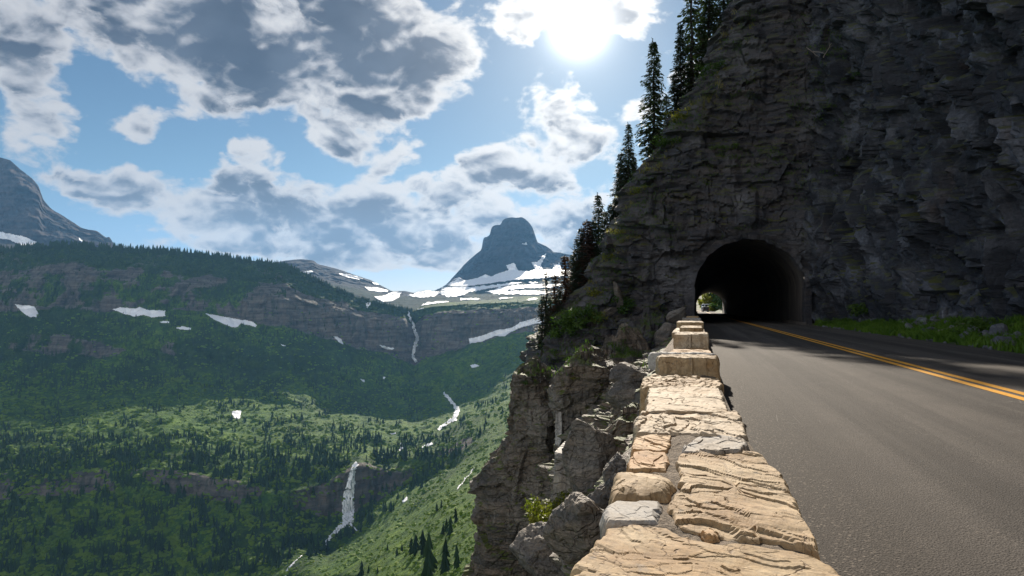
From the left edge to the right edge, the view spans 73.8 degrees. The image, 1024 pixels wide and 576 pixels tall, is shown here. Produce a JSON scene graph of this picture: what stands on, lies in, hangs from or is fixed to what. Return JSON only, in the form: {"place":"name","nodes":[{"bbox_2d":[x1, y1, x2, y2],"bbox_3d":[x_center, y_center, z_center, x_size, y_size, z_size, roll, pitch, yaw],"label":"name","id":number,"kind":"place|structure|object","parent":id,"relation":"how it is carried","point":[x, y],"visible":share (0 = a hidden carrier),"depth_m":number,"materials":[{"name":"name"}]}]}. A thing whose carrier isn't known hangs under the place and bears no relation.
{"place":"outdoors","nodes":[
{"label":"outdoors","id":0,"kind":"place"},
{"bbox_2d":[0,158,112,247],"bbox_3d":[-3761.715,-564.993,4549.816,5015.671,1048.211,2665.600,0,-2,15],"label":"mountain","id":1,"kind":"structure","parent":0,"point":[26,210],"depth_m":4458.53,"materials":[{"name":"stone"}]},
{"bbox_2d":[0,232,35,244],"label":"snow patch","id":2,"kind":"object","parent":1,"relation":"on","point":[18,239],"visible":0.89,"depth_m":4067.56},
{"bbox_2d":[0,246,562,575],"bbox_3d":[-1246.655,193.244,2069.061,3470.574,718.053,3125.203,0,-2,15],"label":"hills","id":3,"kind":"structure","parent":0,"point":[291,304],"depth_m":1846.20,"materials":[{"name":"plant"}]},
{"bbox_2d":[15,304,37,316],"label":"snow patch","id":4,"kind":"object","parent":3,"relation":"on","point":[29,310],"visible":0.99,"depth_m":2073.50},
{"bbox_2d":[90,524,96,535],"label":"spruce","id":5,"kind":"object","parent":3,"relation":"on","point":[94,530],"visible":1,"depth_m":1020.46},
{"bbox_2d":[113,307,164,317],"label":"snow patch","id":6,"kind":"object","parent":3,"relation":"on","point":[138,311],"visible":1,"depth_m":2052.41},
{"bbox_2d":[206,313,256,326],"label":"snow patch","id":7,"kind":"object","parent":3,"relation":"on","point":[230,322],"visible":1,"depth_m":2071.68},
{"bbox_2d":[232,410,240,418],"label":"snow patch","id":8,"kind":"object","parent":3,"relation":"on","point":[237,413],"visible":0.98,"depth_m":1536.41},
{"bbox_2d":[0,312,539,575],"bbox_3d":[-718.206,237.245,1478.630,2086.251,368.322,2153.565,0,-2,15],"label":"shrubs","id":9,"kind":"object","parent":3,"relation":"on","point":[86,553],"visible":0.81,"depth_m":1090.58,"materials":[{"name":"plant"}]},
{"bbox_2d":[0,239,541,575],"bbox_3d":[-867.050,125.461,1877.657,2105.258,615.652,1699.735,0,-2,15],"label":"forest","id":10,"kind":"object","parent":3,"relation":"on","point":[117,453],"visible":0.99,"depth_m":1274.83,"materials":[{"name":"plant"}]},
{"bbox_2d":[286,546,292,559],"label":"spruce","id":11,"kind":"object","parent":3,"relation":"on","point":[289,555],"visible":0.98,"depth_m":900.78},
{"bbox_2d":[342,462,357,521],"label":"waterfall","id":12,"kind":"structure","parent":3,"relation":"on","point":[348,506],"depth_m":1089.62,"materials":[{"name":"white liquid"}]},
{"bbox_2d":[357,561,363,575],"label":"spruce","id":13,"kind":"object","parent":3,"relation":"on","point":[361,572],"visible":1,"depth_m":507.43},
{"bbox_2d":[408,538,412,555],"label":"spruce","id":14,"kind":"object","parent":3,"relation":"on","point":[410,544],"visible":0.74,"depth_m":433.55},
{"bbox_2d":[410,535,419,555],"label":"spruce","id":15,"kind":"object","parent":3,"relation":"on","point":[414,547],"visible":0.92,"depth_m":415.86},
{"bbox_2d":[416,530,425,555],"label":"spruce","id":16,"kind":"object","parent":3,"relation":"on","point":[422,539],"visible":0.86,"depth_m":396.76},
{"bbox_2d":[421,532,438,575],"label":"spruce","id":17,"kind":"object","parent":3,"relation":"on","point":[429,564],"visible":0.98,"depth_m":309.28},
{"bbox_2d":[439,538,450,574],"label":"spruce","id":18,"kind":"object","parent":3,"relation":"on","point":[444,566],"visible":0.94,"depth_m":278.88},
{"bbox_2d":[445,516,453,536],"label":"spruce","id":19,"kind":"object","parent":3,"relation":"on","point":[449,530],"visible":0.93,"depth_m":363.01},
{"bbox_2d":[453,507,458,522],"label":"spruce","id":20,"kind":"object","parent":3,"relation":"on","point":[455,517],"visible":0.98,"depth_m":399.27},
{"bbox_2d":[453,543,460,569],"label":"spruce","id":21,"kind":"object","parent":3,"relation":"on","point":[456,563],"visible":0.97,"depth_m":266.27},
{"bbox_2d":[469,318,541,343],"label":"snow patch","id":22,"kind":"object","parent":3,"relation":"on","point":[499,332],"visible":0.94,"depth_m":2343.35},
{"bbox_2d":[325,522,349,541],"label":"stream","id":23,"kind":"structure","parent":0,"point":[340,526],"depth_m":1041.03,"materials":[{"name":"white liquid"}]},
{"bbox_2d":[0,0,726,292],"label":"sky","id":24,"kind":"structure","parent":0,"point":[382,142],"materials":[{"name":"blue"}]},
{"bbox_2d":[279,259,471,309],"bbox_3d":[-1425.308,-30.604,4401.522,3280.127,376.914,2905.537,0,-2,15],"label":"mountain","id":25,"kind":"structure","parent":0,"point":[335,279],"depth_m":4025.98,"materials":[{"name":"stone"}]},
{"bbox_2d":[339,273,361,279],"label":"snow patch","id":26,"kind":"object","parent":25,"relation":"on","point":[351,276],"visible":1,"depth_m":4391.44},
{"bbox_2d":[366,287,387,291],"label":"snow patch","id":27,"kind":"object","parent":25,"relation":"on","point":[377,289],"visible":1,"depth_m":4097.05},
{"bbox_2d":[374,292,401,301],"bbox_3d":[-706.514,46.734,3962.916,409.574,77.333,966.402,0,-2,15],"label":"snow patch","id":28,"kind":"object","parent":25,"relation":"on","point":[391,296],"visible":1,"depth_m":3727.21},
{"bbox_2d":[408,290,438,297],"bbox_3d":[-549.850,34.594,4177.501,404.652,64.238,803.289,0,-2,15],"label":"snow patch","id":29,"kind":"object","parent":25,"relation":"on","point":[424,294],"visible":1,"depth_m":4131.65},
{"bbox_2d":[422,301,448,304],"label":"snow patch","id":30,"kind":"object","parent":25,"relation":"on","point":[428,303],"visible":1,"depth_m":2803.25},
{"bbox_2d":[408,311,418,362],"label":"stream","id":31,"kind":"structure","parent":0,"point":[415,345],"depth_m":2410.40,"materials":[{"name":"white liquid"}]},
{"bbox_2d":[438,392,459,429],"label":"stream","id":32,"kind":"structure","parent":0,"point":[456,413],"depth_m":1669.16,"materials":[{"name":"white liquid"}]},
{"bbox_2d":[410,217,577,309],"bbox_3d":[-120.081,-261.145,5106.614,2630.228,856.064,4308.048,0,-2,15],"label":"mountain","id":33,"kind":"structure","parent":0,"point":[503,246],"depth_m":5306.31,"materials":[{"name":"stone"}]},
{"bbox_2d":[440,282,521,296],"bbox_3d":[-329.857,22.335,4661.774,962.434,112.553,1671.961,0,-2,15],"label":"snow patch","id":34,"kind":"object","parent":33,"relation":"on","point":[453,291],"visible":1,"depth_m":4259.76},
{"bbox_2d":[447,254,569,285],"bbox_3d":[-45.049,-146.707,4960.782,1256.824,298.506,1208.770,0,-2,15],"label":"snowfield","id":35,"kind":"structure","parent":33,"relation":"on","point":[513,272],"depth_m":4686.79,"materials":[{"name":"snow"}]},
{"bbox_2d":[493,290,545,294],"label":"snow patch","id":36,"kind":"object","parent":33,"relation":"on","point":[530,292],"visible":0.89,"depth_m":3790.74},
{"bbox_2d":[487,284,560,292],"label":"snow patch","id":37,"kind":"object","parent":33,"relation":"on","point":[505,288],"visible":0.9,"depth_m":4118.68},
{"bbox_2d":[462,356,554,575],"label":"cliff","id":38,"kind":"structure","parent":0,"point":[506,481],"depth_m":30.82,"materials":[{"name":"stone"}]},
{"bbox_2d":[540,303,618,370],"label":"cliff","id":39,"kind":"structure","parent":0,"point":[611,327],"depth_m":41.60,"materials":[{"name":"stone"}]},
{"bbox_2d":[545,324,576,339],"bbox_3d":[3.014,2.569,41.442,2.206,1.191,2.483,0,-2,15],"label":"shrub","id":40,"kind":"object","parent":39,"relation":"on","point":[556,334],"visible":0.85,"depth_m":41.42,"materials":[{"name":"green plant"}]},
{"bbox_2d":[549,309,601,330],"bbox_3d":[3.859,1.964,41.458,2.747,1.460,2.617,-2,-2,40],"label":"shrub","id":41,"kind":"object","parent":39,"relation":"on","point":[564,321],"visible":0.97,"depth_m":41.28,"materials":[{"name":"green plant"}]},
{"bbox_2d":[562,302,603,319],"bbox_3d":[4.343,1.478,42.275,3.243,1.215,2.062,1,-2,-28],"label":"shrub","id":42,"kind":"object","parent":39,"relation":"on","point":[587,306],"visible":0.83,"depth_m":41.90,"materials":[{"name":"green plant"}]},
{"bbox_2d":[586,311,608,323],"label":"shrub","id":43,"kind":"object","parent":39,"relation":"on","point":[600,318],"visible":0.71,"depth_m":41.93,"materials":[{"name":"green plant"}]},
{"bbox_2d":[544,343,615,499],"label":"cliff","id":44,"kind":"structure","parent":0,"point":[570,399],"depth_m":25.26,"materials":[{"name":"stone"}]},
{"bbox_2d":[555,411,563,446],"bbox_3d":[1.816,5.184,25.545,0.292,1.398,0.996,0,-2,15],"label":"rock slab","id":45,"kind":"object","parent":44,"relation":"on","point":[559,430],"visible":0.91,"depth_m":25.18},
{"bbox_2d":[534,335,671,575],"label":"cliff","id":46,"kind":"structure","parent":0,"point":[597,416],"depth_m":14.56,"materials":[{"name":"stone"}]},
{"bbox_2d":[509,521,563,575],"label":"boulder","id":47,"kind":"object","parent":46,"relation":"on","point":[531,550],"visible":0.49,"depth_m":7.52,"materials":[{"name":"stone"}]},
{"bbox_2d":[520,491,569,523],"bbox_3d":[0.594,3.399,10.412,0.822,0.668,1.366,-1,-2,39],"label":"shrub","id":48,"kind":"object","parent":46,"relation":"on","point":[544,511],"visible":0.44,"depth_m":10.16,"materials":[{"name":"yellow plant"}]},
{"bbox_2d":[553,441,571,500],"bbox_3d":[0.953,3.009,11.102,0.438,0.832,0.930,0,-2,15],"label":"rock slab","id":49,"kind":"object","parent":46,"relation":"on","point":[561,483],"visible":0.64,"depth_m":10.71,"materials":[{"name":"stone"}]},
{"bbox_2d":[543,492,603,565],"bbox_3d":[0.477,1.652,4.681,0.392,0.526,0.503,1,-2,-38],"label":"boulder","id":50,"kind":"object","parent":46,"relation":"on","point":[571,531],"visible":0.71,"depth_m":4.54,"materials":[{"name":"stone"}]},
{"bbox_2d":[562,418,616,493],"bbox_3d":[0.990,2.208,8.702,0.713,1.117,0.446,-1,-2,30],"label":"boulder","id":51,"kind":"object","parent":46,"relation":"on","point":[589,451],"visible":0.78,"depth_m":8.55,"materials":[{"name":"stone"}]},
{"bbox_2d":[587,471,619,509],"bbox_3d":[0.703,1.618,5.080,0.420,0.526,0.288,1,-2,-28],"label":"boulder","id":52,"kind":"object","parent":46,"relation":"on","point":[599,496],"visible":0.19,"depth_m":4.99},
{"bbox_2d":[602,451,625,482],"bbox_3d":[0.848,1.477,5.451,0.259,0.321,0.360,2,19,8],"label":"boulder","id":53,"kind":"object","parent":46,"relation":"on","point":[616,463],"visible":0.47,"depth_m":5.36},
{"bbox_2d":[654,322,676,346],"bbox_3d":[7.929,2.450,35.532,1.292,1.364,1.416,1,-2,-30],"label":"boulder","id":54,"kind":"object","parent":46,"relation":"on","point":[664,331],"visible":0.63,"depth_m":35.06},
{"bbox_2d":[605,402,638,436],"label":"cliff","id":55,"kind":"structure","parent":0,"point":[625,419],"depth_m":9.55,"materials":[{"name":"stone"}]},
{"bbox_2d":[608,366,640,426],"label":"cliff","id":56,"kind":"structure","parent":0,"point":[618,410],"depth_m":13.72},
{"bbox_2d":[606,374,639,410],"bbox_3d":[2.230,2.112,13.487,0.712,0.960,1.011,0,-2,3],"label":"boulder","id":57,"kind":"object","parent":56,"relation":"on","point":[620,394],"visible":0.68,"depth_m":13.22,"materials":[{"name":"stone"}]},
{"bbox_2d":[609,362,646,385],"bbox_3d":[2.406,1.742,13.590,0.831,0.570,0.706,-8,-16,38],"label":"boulder","id":58,"kind":"object","parent":56,"relation":"on","point":[619,371],"visible":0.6,"depth_m":13.44,"materials":[{"name":"stone"}]},
{"bbox_2d":[600,322,650,363],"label":"cliff","id":59,"kind":"structure","parent":0,"point":[635,339],"depth_m":33.48,"materials":[{"name":"stone"}]},
{"bbox_2d":[617,307,675,328],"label":"cliff","id":60,"kind":"structure","parent":0,"point":[633,321],"depth_m":43.53,"materials":[{"name":"stone"}]},
{"bbox_2d":[665,307,685,322],"bbox_3d":[10.370,1.898,42.879,1.496,0.755,1.810,22,-40,-27],"label":"boulder","id":61,"kind":"object","parent":60,"relation":"on","point":[676,315],"visible":0.59,"depth_m":42.54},
{"bbox_2d":[639,320,664,348],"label":"cliff","id":62,"kind":"structure","parent":0,"point":[653,328],"depth_m":37.61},
{"bbox_2d":[696,293,721,312],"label":"ground","id":63,"kind":"structure","parent":0,"point":[699,308],"depth_m":265.88,"materials":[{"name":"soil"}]},
{"bbox_2d":[697,293,715,307],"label":"shrub","id":64,"kind":"object","parent":63,"relation":"on","point":[706,299],"visible":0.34,"depth_m":252.56,"materials":[{"name":"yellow plant"}]},
{"bbox_2d":[713,295,721,308],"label":"spruce","id":65,"kind":"object","parent":63,"relation":"on","point":[719,303],"visible":0.23,"depth_m":229.05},
{"bbox_2d":[510,0,1023,394],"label":"cliff","id":66,"kind":"structure","parent":0,"point":[914,209],"depth_m":39.03,"materials":[{"name":"stone"}]},
{"bbox_2d":[529,294,548,355],"bbox_3d":[2.176,2.634,47.903,1.813,4.388,1.852,1,-2,-25],"label":"conifer","id":67,"kind":"object","parent":66,"relation":"on","point":[542,317],"visible":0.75,"depth_m":47.76,"materials":[{"name":"plant"}]},
{"bbox_2d":[534,271,552,334],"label":"conifer","id":68,"kind":"object","parent":66,"relation":"on","point":[547,295],"visible":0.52,"depth_m":48.45,"materials":[{"name":"green plant"}]},
{"bbox_2d":[539,298,555,348],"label":"conifer","id":69,"kind":"object","parent":66,"relation":"on","point":[550,302],"visible":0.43,"depth_m":46.85,"materials":[{"name":"plant"}]},
{"bbox_2d":[543,274,561,330],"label":"conifer","id":70,"kind":"object","parent":66,"relation":"on","point":[555,277],"visible":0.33,"depth_m":48.27,"materials":[{"name":"green plant"}]},
{"bbox_2d":[550,291,563,327],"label":"conifer","id":71,"kind":"object","parent":66,"relation":"on","point":[559,302],"visible":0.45,"depth_m":47.20,"materials":[{"name":"plant"}]},
{"bbox_2d":[555,255,573,304],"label":"conifer","id":72,"kind":"object","parent":66,"relation":"on","point":[564,274],"visible":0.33,"depth_m":48.65,"materials":[{"name":"green plant"}]},
{"bbox_2d":[566,253,575,297],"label":"conifer","id":73,"kind":"object","parent":66,"relation":"on","point":[569,267],"visible":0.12,"depth_m":54.69,"materials":[{"name":"plant"}]},
{"bbox_2d":[568,238,580,290],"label":"conifer","id":74,"kind":"object","parent":66,"relation":"on","point":[575,243],"visible":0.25,"depth_m":54.03,"materials":[{"name":"plant"}]},
{"bbox_2d":[567,227,588,292],"bbox_3d":[5.424,-1.477,53.451,2.550,6.740,2.506,0,-2,10],"label":"conifer","id":75,"kind":"object","parent":66,"relation":"on","point":[582,255],"visible":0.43,"depth_m":53.40,"materials":[{"name":"plant"}]},
{"bbox_2d":[574,270,584,289],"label":"conifer","id":76,"kind":"object","parent":66,"relation":"on","point":[576,281],"visible":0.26,"depth_m":52.91,"materials":[{"name":"plant"}]},
{"bbox_2d":[572,220,595,287],"bbox_3d":[5.791,-2.052,53.462,2.581,6.683,2.495,1,-2,-19],"label":"conifer","id":77,"kind":"object","parent":66,"relation":"on","point":[588,226],"visible":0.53,"depth_m":53.35,"materials":[{"name":"green plant"}]},
{"bbox_2d":[583,286,602,296],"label":"shrub","id":78,"kind":"object","parent":66,"relation":"on","point":[592,293],"visible":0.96,"depth_m":46.42,"materials":[{"name":"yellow plant"}]},
{"bbox_2d":[583,193,607,282],"bbox_3d":[6.909,-3.655,54.230,2.835,8.039,2.962,2,-3,-44],"label":"conifer","id":79,"kind":"object","parent":66,"relation":"on","point":[598,231],"visible":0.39,"depth_m":54.16,"materials":[{"name":"plant"}]},
{"bbox_2d":[590,243,600,261],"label":"conifer","id":80,"kind":"object","parent":66,"relation":"on","point":[596,249],"visible":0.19,"depth_m":53.48,"materials":[{"name":"plant"}]},
{"bbox_2d":[600,210,607,237],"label":"conifer","id":81,"kind":"object","parent":66,"relation":"on","point":[604,212],"visible":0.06,"depth_m":56.72,"materials":[{"name":"plant"}]},
{"bbox_2d":[602,203,612,237],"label":"conifer","id":82,"kind":"object","parent":66,"relation":"on","point":[608,214],"visible":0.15,"depth_m":55.54,"materials":[{"name":"plant"}]},
{"bbox_2d":[600,307,617,315],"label":"boulder","id":83,"kind":"object","parent":66,"relation":"on","point":[611,311],"visible":0.73,"depth_m":46.06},
{"bbox_2d":[607,153,626,224],"bbox_3d":[8.792,-7.834,54.839,2.447,6.328,2.490,-2,-2,40],"label":"conifer","id":84,"kind":"object","parent":66,"relation":"on","point":[619,158],"visible":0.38,"depth_m":54.83,"materials":[{"name":"plant"}]},
{"bbox_2d":[613,282,622,310],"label":"boulder","id":85,"kind":"object","parent":66,"relation":"on","point":[617,293],"visible":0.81,"depth_m":45.69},
{"bbox_2d":[604,296,636,314],"bbox_3d":[7.403,1.108,46.429,2.333,1.460,2.666,0,-2,15],"label":"shrub","id":86,"kind":"object","parent":66,"relation":"on","point":[628,305],"visible":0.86,"depth_m":45.70,"materials":[{"name":"green plant"}]},
{"bbox_2d":[615,122,638,199],"bbox_3d":[9.207,-9.838,53.767,2.255,6.715,2.357,0,-2,11],"label":"conifer","id":87,"kind":"object","parent":66,"relation":"on","point":[627,162],"visible":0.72,"depth_m":53.76,"materials":[{"name":"plant"}]},
{"bbox_2d":[628,185,646,194],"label":"shrub","id":88,"kind":"object","parent":66,"relation":"on","point":[637,189],"visible":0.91,"depth_m":46.16,"materials":[{"name":"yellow plant"}]},
{"bbox_2d":[633,37,670,163],"bbox_3d":[10.964,-14.357,52.444,3.471,9.888,3.321,-2,-2,40],"label":"conifer","id":89,"kind":"object","parent":66,"relation":"on","point":[654,103],"visible":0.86,"depth_m":52.37,"materials":[{"name":"green plant"}]},
{"bbox_2d":[658,95,670,132],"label":"conifer","id":90,"kind":"object","parent":66,"relation":"on","point":[666,106],"visible":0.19,"depth_m":54.64,"materials":[{"name":"plant"}]},
{"bbox_2d":[651,135,682,147],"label":"shrub","id":91,"kind":"object","parent":66,"relation":"on","point":[663,141],"visible":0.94,"depth_m":46.87,"materials":[{"name":"green plant"}]},
{"bbox_2d":[586,8,754,283],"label":"grass","id":92,"kind":"structure","parent":66,"relation":"on","point":[697,127],"depth_m":47.19,"materials":[{"name":"plant"}]},
{"bbox_2d":[667,73,680,111],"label":"conifer","id":93,"kind":"object","parent":66,"relation":"on","point":[672,89],"visible":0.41,"depth_m":55.47,"materials":[{"name":"plant"}]},
{"bbox_2d":[663,107,690,121],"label":"shrub","id":94,"kind":"object","parent":66,"relation":"on","point":[683,116],"visible":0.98,"depth_m":46.55,"materials":[{"name":"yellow plant"}]},
{"bbox_2d":[667,24,693,110],"bbox_3d":[13.719,-17.639,55.366,2.404,7.944,2.363,2,-2,-42],"label":"conifer","id":95,"kind":"object","parent":66,"relation":"on","point":[679,86],"visible":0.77,"depth_m":55.34,"materials":[{"name":"green plant"}]},
{"bbox_2d":[669,0,706,97],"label":"conifer","id":96,"kind":"object","parent":66,"relation":"on","point":[691,47],"visible":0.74,"depth_m":55.72,"materials":[{"name":"green plant"}]},
{"bbox_2d":[528,9,850,378],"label":"grass","id":97,"kind":"structure","parent":66,"relation":"on","point":[647,306],"depth_m":45.53,"materials":[{"name":"green plant"}]},
{"bbox_2d":[694,26,707,77],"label":"conifer","id":98,"kind":"object","parent":66,"relation":"on","point":[704,50],"visible":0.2,"depth_m":56.94,"materials":[{"name":"plant"}]},
{"bbox_2d":[690,0,724,68],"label":"conifer","id":99,"kind":"object","parent":66,"relation":"on","point":[710,10],"visible":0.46,"depth_m":58.25,"materials":[{"name":"plant"}]},
{"bbox_2d":[695,61,725,75],"bbox_3d":[14.289,-15.754,49.011,2.378,0.882,2.816,-1,-2,31],"label":"shrub","id":100,"kind":"object","parent":66,"relation":"on","point":[721,63],"visible":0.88,"depth_m":48.52,"materials":[{"name":"green plant"}]},
{"bbox_2d":[711,0,731,33],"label":"conifer","id":101,"kind":"object","parent":66,"relation":"on","point":[721,2],"visible":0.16,"depth_m":58.97,"materials":[{"name":"green plant"}]},
{"bbox_2d":[710,143,741,151],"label":"shrub","id":102,"kind":"object","parent":66,"relation":"on","point":[722,146],"visible":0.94,"depth_m":45.60,"materials":[{"name":"green plant"}]},
{"bbox_2d":[687,231,811,324],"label":"tunnel","id":103,"kind":"structure","parent":66,"relation":"in","point":[751,274],"depth_m":55.23,"materials":[{"name":"stone"}]},
{"bbox_2d":[846,303,867,316],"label":"shrub","id":104,"kind":"object","parent":66,"relation":"on","point":[859,308],"visible":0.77,"depth_m":35.00,"materials":[{"name":"green plant"}]},
{"bbox_2d":[696,310,1023,575],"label":"road","id":105,"kind":"structure","parent":0,"point":[885,468],"depth_m":4.90,"materials":[{"name":"asphalt"}]},
{"bbox_2d":[570,316,839,575],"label":"stone wall","id":106,"kind":"structure","parent":105,"relation":"on","point":[700,487],"depth_m":1.83,"materials":[{"name":"beige stone"}]},
{"bbox_2d":[701,311,1023,399],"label":"road marking","id":107,"kind":"object","parent":105,"relation":"on","point":[982,387],"visible":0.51,"depth_m":9.91,"materials":[{"name":"yellow paint"}]},
{"bbox_2d":[711,313,1023,394],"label":"road marking","id":108,"kind":"object","parent":105,"relation":"on","point":[995,386],"visible":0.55,"depth_m":10.41,"materials":[{"name":"yellow paint"}]},
{"bbox_2d":[812,313,1023,353],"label":"ground","id":109,"kind":"structure","parent":0,"point":[953,343],"depth_m":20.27,"materials":[{"name":"green plant"}]},
{"bbox_2d":[938,307,948,319],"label":"rock","id":110,"kind":"object","parent":109,"relation":"on","point":[943,313],"visible":0.7,"depth_m":28.51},
{"bbox_2d":[944,315,1013,329],"bbox_3d":[15.543,1.271,22.625,2.093,0.722,1.565,-2,-2,41],"label":"shrub","id":111,"kind":"object","parent":109,"relation":"on","point":[991,319],"visible":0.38,"depth_m":22.66,"materials":[{"name":"green plant"}]},
{"bbox_2d":[947,317,1014,334],"bbox_3d":[14.407,1.242,20.912,1.100,0.765,1.848,2,-2,-41],"label":"shrub","id":112,"kind":"object","parent":109,"relation":"on","point":[980,324],"visible":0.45,"depth_m":21.07,"materials":[{"name":"green plant"}]},
{"bbox_2d":[989,323,1008,336],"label":"rock","id":113,"kind":"object","parent":109,"relation":"on","point":[994,328],"visible":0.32,"depth_m":19.23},
{"bbox_2d":[994,336,1016,342],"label":"rock","id":114,"kind":"object","parent":109,"relation":"on","point":[1003,338],"visible":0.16,"depth_m":16.86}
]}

